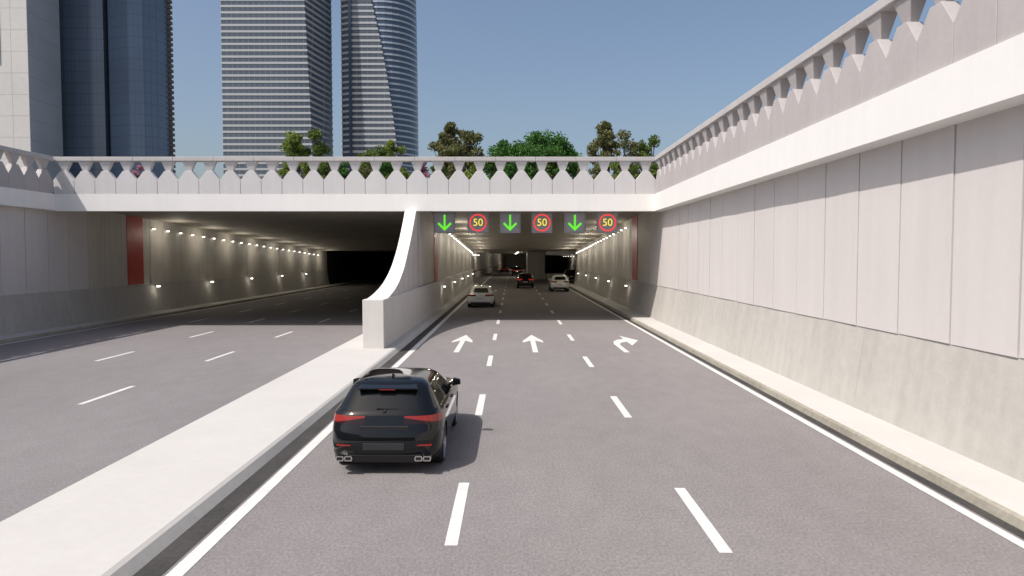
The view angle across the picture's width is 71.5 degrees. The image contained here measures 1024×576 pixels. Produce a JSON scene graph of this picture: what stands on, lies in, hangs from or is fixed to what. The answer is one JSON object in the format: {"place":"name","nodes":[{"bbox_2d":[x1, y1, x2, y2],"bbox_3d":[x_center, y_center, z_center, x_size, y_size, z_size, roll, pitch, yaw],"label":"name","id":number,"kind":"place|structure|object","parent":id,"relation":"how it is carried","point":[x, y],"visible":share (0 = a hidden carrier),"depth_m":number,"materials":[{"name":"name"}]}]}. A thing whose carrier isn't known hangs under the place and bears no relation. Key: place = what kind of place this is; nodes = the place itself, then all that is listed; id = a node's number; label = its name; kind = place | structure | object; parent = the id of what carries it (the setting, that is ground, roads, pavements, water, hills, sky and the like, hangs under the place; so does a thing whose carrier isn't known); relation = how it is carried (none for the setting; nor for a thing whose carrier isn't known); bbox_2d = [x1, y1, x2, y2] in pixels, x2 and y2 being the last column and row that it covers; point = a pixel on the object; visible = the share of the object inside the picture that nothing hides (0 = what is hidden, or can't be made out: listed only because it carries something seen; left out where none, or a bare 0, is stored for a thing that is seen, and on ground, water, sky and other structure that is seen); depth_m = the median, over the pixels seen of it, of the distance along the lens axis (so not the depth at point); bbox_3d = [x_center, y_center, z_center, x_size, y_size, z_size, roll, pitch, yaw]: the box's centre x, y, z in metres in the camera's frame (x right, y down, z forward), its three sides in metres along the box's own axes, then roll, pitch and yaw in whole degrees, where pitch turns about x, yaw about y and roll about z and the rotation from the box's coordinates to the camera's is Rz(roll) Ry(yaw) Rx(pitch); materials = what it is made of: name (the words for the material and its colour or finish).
{"place":"outdoors","nodes":[
{"label":"outdoors","id":0,"kind":"place"},
{"bbox_2d":[0,280,367,343],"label":"pavement","id":1,"kind":"structure","parent":0,"point":[12,337],"depth_m":43.08,"materials":[{"name":"concrete"}]},
{"bbox_2d":[0,271,328,334],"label":"plinth","id":2,"kind":"structure","parent":1,"relation":"on","point":[25,312],"depth_m":43.92,"materials":[{"name":"concrete"}]},
{"bbox_2d":[0,276,386,521],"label":"road","id":3,"kind":"structure","parent":0,"point":[55,436],"depth_m":22.89,"materials":[{"name":"grey asphalt"}]},
{"bbox_2d":[0,278,383,403],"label":"road marking","id":4,"kind":"object","parent":3,"relation":"on","point":[140,332],"visible":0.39,"depth_m":33.70,"materials":[{"name":"paint"}]},
{"bbox_2d":[0,283,477,575],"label":"pavement","id":5,"kind":"structure","parent":0,"point":[132,514],"depth_m":10.64,"materials":[{"name":"concrete"}]},
{"bbox_2d":[362,269,473,348],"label":"plinth","id":6,"kind":"structure","parent":5,"relation":"on","point":[388,321],"depth_m":30.76,"materials":[{"name":"concrete"}]},
{"bbox_2d":[369,211,416,297],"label":"curved wing","id":7,"kind":"structure","parent":6,"relation":"on","point":[401,277],"depth_m":33.44,"materials":[{"name":"white concrete"}]},
{"bbox_2d":[417,211,461,286],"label":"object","id":8,"kind":"object","parent":6,"relation":"on","point":[417,250],"visible":0.14,"depth_m":36.80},
{"bbox_2d":[418,212,471,285],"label":"panels","id":9,"kind":"object","parent":8,"relation":"attached to","point":[454,256],"visible":0.5,"depth_m":46.92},
{"bbox_2d":[434,233,437,280],"bbox_3d":[-4.850,-2.678,45.075,0.060,4.460,1.900,0,3,0],"label":"red band","id":10,"kind":"object","parent":9,"relation":"attached to","point":[435,258],"visible":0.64,"depth_m":44.80,"materials":[{"name":"red paint"}]},
{"bbox_2d":[448,233,472,252],"bbox_3d":[-4.720,-4.114,65.932,0.260,1.633,36.277,0,3,0],"label":"tunnel lamp row","id":11,"kind":"object","parent":9,"relation":"attached to","point":[461,243],"visible":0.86,"depth_m":64.89,"materials":[{"name":"grey"}]},
{"bbox_2d":[170,0,962,190],"label":"sky","id":12,"kind":"structure","parent":0,"point":[499,70],"materials":[{"name":"blue"}]},
{"bbox_2d":[562,270,574,279],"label":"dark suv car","id":13,"kind":"object","parent":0,"point":[570,274],"visible":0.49,"depth_m":98.14,"materials":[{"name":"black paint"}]},
{"bbox_2d":[162,267,1023,575],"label":"road","id":14,"kind":"structure","parent":0,"point":[558,461],"depth_m":10.69,"materials":[{"name":"grey asphalt"}]},
{"bbox_2d":[112,212,642,283],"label":"tunnel","id":15,"kind":"structure","parent":14,"relation":"on","point":[359,245],"depth_m":63.14,"materials":[{"name":"grey concrete"}]},
{"bbox_2d":[46,194,662,211],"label":"bridge beam","id":16,"kind":"structure","parent":15,"relation":"attached to","point":[353,202],"depth_m":36.44,"materials":[{"name":"white paint"}]},
{"bbox_2d":[0,187,55,209],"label":"edge beam","id":17,"kind":"structure","parent":16,"relation":"attached to","point":[18,198],"depth_m":34.34,"materials":[{"name":"white paint"}]},
{"bbox_2d":[0,145,52,193],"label":"balustrade","id":18,"kind":"object","parent":17,"relation":"on","point":[27,176],"visible":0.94,"depth_m":34.37,"materials":[{"name":"concrete"}]},
{"bbox_2d":[53,157,655,193],"bbox_3d":[-8.050,-5.769,36.570,30.869,1.888,0.480,0,3,0],"label":"balustrade","id":19,"kind":"object","parent":16,"relation":"on","point":[168,181],"visible":1,"depth_m":36.42,"materials":[{"name":"concrete"}]},
{"bbox_2d":[654,33,1023,210],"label":"edge beam","id":20,"kind":"structure","parent":16,"relation":"attached to","point":[989,80],"depth_m":13.90,"materials":[{"name":"white paint"}]},
{"bbox_2d":[655,0,1023,192],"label":"balustrade","id":21,"kind":"object","parent":20,"relation":"on","point":[947,33],"visible":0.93,"depth_m":15.56,"materials":[{"name":"concrete"}]},
{"bbox_2d":[434,212,454,232],"bbox_3d":[-3.530,-3.704,37.312,1.080,1.640,0.260,0,3,0],"label":"lane signal sign","id":22,"kind":"object","parent":15,"relation":"hanging from","point":[444,222],"visible":0.87,"depth_m":37.22,"materials":[{"name":"grey"}]},
{"bbox_2d":[468,212,487,232],"bbox_3d":[-1.780,-3.704,37.312,1.080,1.640,0.260,0,3,0],"label":"speed limit sign","id":23,"kind":"object","parent":15,"relation":"hanging from","point":[477,222],"visible":0.97,"depth_m":37.22,"materials":[{"name":"grey"}]},
{"bbox_2d":[500,212,519,232],"bbox_3d":[-0.100,-3.704,37.312,1.080,1.640,0.260,0,3,0],"label":"lane signal sign","id":24,"kind":"object","parent":15,"relation":"hanging from","point":[509,222],"visible":0.86,"depth_m":37.22,"materials":[{"name":"grey"}]},
{"bbox_2d":[532,212,551,232],"bbox_3d":[1.570,-3.704,37.312,1.080,1.640,0.260,0,3,0],"label":"speed limit sign","id":25,"kind":"object","parent":15,"relation":"hanging from","point":[541,222],"visible":0.99,"depth_m":37.22,"materials":[{"name":"grey"}]},
{"bbox_2d":[564,212,584,232],"bbox_3d":[3.290,-3.704,37.312,1.080,1.640,0.260,0,3,0],"label":"lane signal sign","id":26,"kind":"object","parent":15,"relation":"hanging from","point":[574,222],"visible":0.88,"depth_m":37.22,"materials":[{"name":"grey"}]},
{"bbox_2d":[597,212,617,232],"bbox_3d":[5.000,-3.704,37.312,1.080,1.640,0.260,0,3,0],"label":"speed limit sign","id":27,"kind":"object","parent":15,"relation":"hanging from","point":[607,222],"visible":0.97,"depth_m":37.22,"materials":[{"name":"grey"}]},
{"bbox_2d":[333,367,460,461],"bbox_3d":[-2.050,2.159,13.447,2.100,1.489,4.299,0,3,0],"label":"suv","id":28,"kind":"object","parent":14,"relation":"on","point":[402,414],"visible":1,"depth_m":11.52,"materials":[{"name":"black paint"}]},
{"bbox_2d":[467,285,496,306],"bbox_3d":[-2.150,0.521,50.724,2.090,1.445,4.725,0,3,0],"label":"white sedan car","id":29,"kind":"object","parent":14,"relation":"on","point":[481,294],"visible":1,"depth_m":48.65,"materials":[{"name":"white paint"}]},
{"bbox_2d":[500,266,508,272],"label":"dark sedan car","id":30,"kind":"object","parent":14,"relation":"on","point":[504,268],"visible":1,"depth_m":150.21,"materials":[{"name":"red paint"}]},
{"bbox_2d":[511,266,522,275],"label":"dark suv car","id":31,"kind":"object","parent":14,"relation":"on","point":[516,269],"visible":0.92,"depth_m":128.13,"materials":[{"name":"black paint"}]},
{"bbox_2d":[515,273,533,287],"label":"dark suv car","id":32,"kind":"object","parent":14,"relation":"on","point":[525,279],"visible":0.99,"depth_m":77.18,"materials":[{"name":"black paint"}]},
{"bbox_2d":[548,275,568,290],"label":"white suv car","id":33,"kind":"object","parent":14,"relation":"on","point":[558,281],"visible":1,"depth_m":70.22,"materials":[{"name":"white paint"}]},
{"bbox_2d":[133,287,1023,575],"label":"gutter","id":34,"kind":"object","parent":14,"relation":"on","point":[161,563],"visible":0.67,"depth_m":11.05,"materials":[{"name":"grey concrete"}]},
{"bbox_2d":[166,272,1023,575],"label":"road marking","id":35,"kind":"object","parent":14,"relation":"on","point":[236,516],"visible":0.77,"depth_m":10.58,"materials":[{"name":"paint"}]},
{"bbox_2d":[569,283,1023,530],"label":"pavement","id":36,"kind":"structure","parent":0,"point":[998,494],"depth_m":13.49,"materials":[{"name":"concrete"}]},
{"bbox_2d":[574,269,1023,481],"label":"plinth","id":37,"kind":"structure","parent":36,"relation":"on","point":[966,402],"depth_m":15.01,"materials":[{"name":"concrete"}]},
{"bbox_3d":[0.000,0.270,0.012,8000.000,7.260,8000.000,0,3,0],"label":"ground","id":38,"kind":"structure","parent":0,"visible":0},
{"bbox_2d":[0,0,62,190],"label":"stone and glass skyscraper","id":39,"kind":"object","parent":38,"relation":"on","point":[30,96],"visible":0.59,"depth_m":218.51,"materials":[{"name":"white stone"}]},
{"bbox_2d":[59,0,175,178],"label":"blue glass skyscraper","id":40,"kind":"structure","parent":38,"relation":"on","point":[117,76],"depth_m":237.14,"materials":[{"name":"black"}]},
{"bbox_2d":[131,164,143,178],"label":"flowering shrub","id":41,"kind":"object","parent":38,"relation":"on","point":[136,173],"visible":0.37,"depth_m":42.53,"materials":[{"name":"pink plant"}]},
{"bbox_2d":[220,0,332,178],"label":"faceted skyscraper","id":42,"kind":"structure","parent":38,"relation":"on","point":[276,63],"depth_m":415.36,"materials":[{"name":"grey glass"}]},
{"bbox_2d":[277,162,289,178],"bbox_3d":[-13.161,-6.329,41.465,1.096,2.247,0.808,0,3,0],"label":"shrub","id":43,"kind":"object","parent":38,"relation":"on","point":[284,171],"visible":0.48,"depth_m":41.27,"materials":[{"name":"green plant"}]},
{"bbox_2d":[278,130,308,177],"bbox_3d":[-14.575,-8.044,47.667,2.044,5.125,2.243,-1,3,-17],"label":"tree","id":44,"kind":"object","parent":38,"relation":"on","point":[292,144],"visible":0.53,"depth_m":47.34,"materials":[{"name":"green plant"}]},
{"bbox_2d":[301,162,310,178],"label":"shrub","id":45,"kind":"object","parent":38,"relation":"on","point":[305,167],"visible":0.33,"depth_m":41.43,"materials":[{"name":"green plant"}]},
{"bbox_2d":[299,128,330,176],"bbox_3d":[-13.469,-8.273,48.829,2.271,5.476,2.230,2,4,44],"label":"tree","id":46,"kind":"object","parent":38,"relation":"on","point":[319,148],"visible":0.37,"depth_m":48.41,"materials":[{"name":"green plant"}]},
{"bbox_2d":[318,162,331,178],"bbox_3d":[-11.007,-6.376,41.804,1.084,2.311,0.858,2,3,41],"label":"shrub","id":47,"kind":"object","parent":38,"relation":"on","point":[321,168],"visible":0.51,"depth_m":41.64,"materials":[{"name":"green plant"}]},
{"bbox_2d":[338,162,349,178],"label":"shrub","id":48,"kind":"object","parent":38,"relation":"on","point":[343,171],"visible":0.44,"depth_m":41.87,"materials":[{"name":"green plant"}]},
{"bbox_2d":[355,153,368,175],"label":"tree","id":49,"kind":"object","parent":38,"relation":"on","point":[363,164],"visible":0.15,"depth_m":53.06,"materials":[{"name":"green plant"}]},
{"bbox_2d":[359,166,371,179],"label":"shrub","id":50,"kind":"object","parent":38,"relation":"on","point":[365,171],"visible":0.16,"depth_m":42.77,"materials":[{"name":"green plant"}]},
{"bbox_2d":[362,144,388,174],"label":"tree","id":51,"kind":"object","parent":38,"relation":"on","point":[380,152],"visible":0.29,"depth_m":51.45,"materials":[{"name":"green plant"}]},
{"bbox_2d":[340,0,418,173],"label":"curved skyscraper","id":52,"kind":"structure","parent":38,"relation":"on","point":[379,89],"depth_m":435.96,"materials":[{"name":"grey glass"}]},
{"bbox_2d":[379,162,393,179],"bbox_3d":[-7.333,-6.262,40.814,1.272,2.174,1.330,0,3,0],"label":"shrub","id":53,"kind":"object","parent":38,"relation":"on","point":[386,167],"visible":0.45,"depth_m":40.63,"materials":[{"name":"green plant"}]},
{"bbox_2d":[381,140,406,178],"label":"tree","id":54,"kind":"object","parent":38,"relation":"on","point":[390,147],"visible":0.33,"depth_m":50.48,"materials":[{"name":"green plant"}]},
{"bbox_2d":[400,169,410,178],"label":"shrub","id":55,"kind":"object","parent":38,"relation":"on","point":[406,175],"visible":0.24,"depth_m":42.24,"materials":[{"name":"green plant"}]},
{"bbox_2d":[421,162,430,177],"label":"flowering shrub","id":56,"kind":"object","parent":38,"relation":"on","point":[424,171],"visible":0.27,"depth_m":40.73,"materials":[{"name":"pink plant"}]},
{"bbox_2d":[430,165,447,176],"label":"shrub","id":57,"kind":"object","parent":38,"relation":"on","point":[432,168],"visible":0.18,"depth_m":41.44,"materials":[{"name":"green plant"}]},
{"bbox_2d":[427,121,461,177],"bbox_3d":[-4.528,-8.321,47.759,2.396,5.667,2.438,0,3,0],"label":"tree","id":58,"kind":"object","parent":38,"relation":"on","point":[447,145],"visible":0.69,"depth_m":47.37,"materials":[{"name":"green plant"}]},
{"bbox_2d":[447,162,455,179],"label":"shrub","id":59,"kind":"object","parent":38,"relation":"on","point":[451,169],"visible":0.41,"depth_m":42.25,"materials":[{"name":"green plant"}]},
{"bbox_2d":[464,162,476,179],"bbox_3d":[-2.369,-6.342,40.883,1.020,2.327,1.029,-2,3,-34],"label":"shrub","id":60,"kind":"object","parent":38,"relation":"on","point":[470,172],"visible":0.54,"depth_m":40.74,"materials":[{"name":"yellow plant"}]},
{"bbox_2d":[455,129,486,175],"bbox_3d":[-3.031,-8.358,49.602,2.556,5.577,2.339,0,3,0],"label":"tree","id":61,"kind":"object","parent":38,"relation":"on","point":[468,138],"visible":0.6,"depth_m":49.41,"materials":[{"name":"green plant"}]},
{"bbox_2d":[485,162,497,179],"bbox_3d":[-1.194,-6.405,41.239,0.917,2.418,0.893,0,3,0],"label":"shrub","id":62,"kind":"object","parent":38,"relation":"on","point":[491,167],"visible":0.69,"depth_m":41.12,"materials":[{"name":"green plant"}]},
{"bbox_2d":[483,139,535,177],"bbox_3d":[-0.375,-8.360,52.563,4.387,5.318,4.405,0,3,0],"label":"tree","id":63,"kind":"object","parent":38,"relation":"on","point":[501,149],"visible":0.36,"depth_m":51.46,"materials":[{"name":"green plant"}]},
{"bbox_2d":[504,164,515,179],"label":"shrub","id":64,"kind":"object","parent":38,"relation":"on","point":[508,168],"visible":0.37,"depth_m":42.52,"materials":[{"name":"green plant"}]},
{"bbox_2d":[517,164,535,179],"bbox_3d":[0.748,-6.190,41.447,1.216,1.966,1.026,-1,3,-25],"label":"shrub","id":65,"kind":"object","parent":38,"relation":"on","point":[528,170],"visible":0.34,"depth_m":41.29,"materials":[{"name":"green plant"}]},
{"bbox_2d":[507,129,578,184],"bbox_3d":[2.209,-8.662,52.702,5.371,5.907,5.908,2,4,44],"label":"tree","id":66,"kind":"object","parent":38,"relation":"on","point":[537,145],"visible":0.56,"depth_m":51.41,"materials":[{"name":"green plant"}]},
{"bbox_2d":[536,163,551,177],"bbox_3d":[1.865,-6.386,41.191,0.969,2.383,1.217,0,3,0],"label":"shrub","id":67,"kind":"object","parent":38,"relation":"on","point":[547,169],"visible":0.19,"depth_m":40.99,"materials":[{"name":"green plant"}]},
{"bbox_2d":[551,166,568,175],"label":"shrub","id":68,"kind":"object","parent":38,"relation":"on","point":[555,171],"visible":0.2,"depth_m":41.76,"materials":[{"name":"green plant"}]},
{"bbox_2d":[538,145,582,178],"bbox_3d":[3.763,-8.385,53.813,3.695,5.257,3.841,0,3,0],"label":"tree","id":69,"kind":"object","parent":38,"relation":"on","point":[574,175],"visible":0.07,"depth_m":52.75,"materials":[{"name":"green plant"}]},
{"bbox_2d":[588,162,600,178],"bbox_3d":[5.123,-6.461,42.602,1.126,2.408,1.353,0,3,-9],"label":"shrub","id":70,"kind":"object","parent":38,"relation":"on","point":[596,171],"visible":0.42,"depth_m":42.45,"materials":[{"name":"green plant"}]},
{"bbox_2d":[587,120,620,175],"bbox_3d":[6.165,-8.354,47.676,2.382,5.741,2.252,2,3,34],"label":"tree","id":71,"kind":"object","parent":38,"relation":"on","point":[605,141],"visible":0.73,"depth_m":47.29,"materials":[{"name":"green plant"}]},
{"bbox_2d":[609,162,620,179],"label":"shrub","id":72,"kind":"object","parent":38,"relation":"on","point":[616,174],"visible":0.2,"depth_m":41.39,"materials":[{"name":"green plant"}]},
{"bbox_2d":[613,130,639,173],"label":"tree","id":73,"kind":"object","parent":38,"relation":"on","point":[632,147],"visible":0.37,"depth_m":49.22,"materials":[{"name":"green plant"}]},
{"bbox_2d":[628,164,639,179],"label":"shrub","id":74,"kind":"object","parent":38,"relation":"on","point":[631,170],"visible":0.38,"depth_m":42.87,"materials":[{"name":"green plant"}]},
{"bbox_2d":[630,134,660,174],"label":"tree","id":75,"kind":"object","parent":38,"relation":"on","point":[644,149],"visible":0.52,"depth_m":49.53,"materials":[{"name":"green plant"}]},
{"bbox_2d":[650,163,658,178],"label":"shrub","id":76,"kind":"object","parent":38,"relation":"on","point":[654,167],"visible":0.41,"depth_m":41.54,"materials":[{"name":"green plant"}]},
{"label":"backing","id":77,"kind":"object","parent":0,"visible":0},
{"bbox_2d":[576,104,1023,357],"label":"panels","id":78,"kind":"object","parent":77,"relation":"attached to","point":[920,236],"visible":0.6,"depth_m":15.13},
{"bbox_2d":[576,227,627,252],"bbox_3d":[7.670,-4.114,65.932,0.260,1.633,36.277,0,3,0],"label":"tunnel lamp row","id":79,"kind":"object","parent":78,"relation":"attached to","point":[601,240],"visible":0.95,"depth_m":59.24,"materials":[{"name":"grey"}]},
{"bbox_2d":[632,215,637,279],"bbox_3d":[7.795,-2.706,45.074,0.050,4.405,1.900,0,3,0],"label":"red band","id":80,"kind":"object","parent":78,"relation":"attached to","point":[634,246],"visible":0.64,"depth_m":45.10,"materials":[{"name":"red paint"}]},
{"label":"backing","id":81,"kind":"object","parent":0,"visible":0},
{"bbox_2d":[0,206,326,295],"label":"panels","id":82,"kind":"object","parent":81,"relation":"attached to","point":[43,251],"visible":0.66,"depth_m":42.33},
{"bbox_2d":[126,215,143,284],"bbox_3d":[-23.895,-2.563,45.081,0.050,4.690,1.900,0,3,0],"label":"red band","id":83,"kind":"object","parent":82,"relation":"attached to","point":[135,259],"visible":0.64,"depth_m":45.08,"materials":[{"name":"red paint"}]},
{"bbox_2d":[152,228,318,254],"bbox_3d":[-23.770,-3.998,67.139,0.260,1.791,40.077,0,3,0],"label":"tunnel lamp row","id":84,"kind":"object","parent":82,"relation":"attached to","point":[233,241],"visible":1,"depth_m":60.40,"materials":[{"name":"grey"}]}
]}

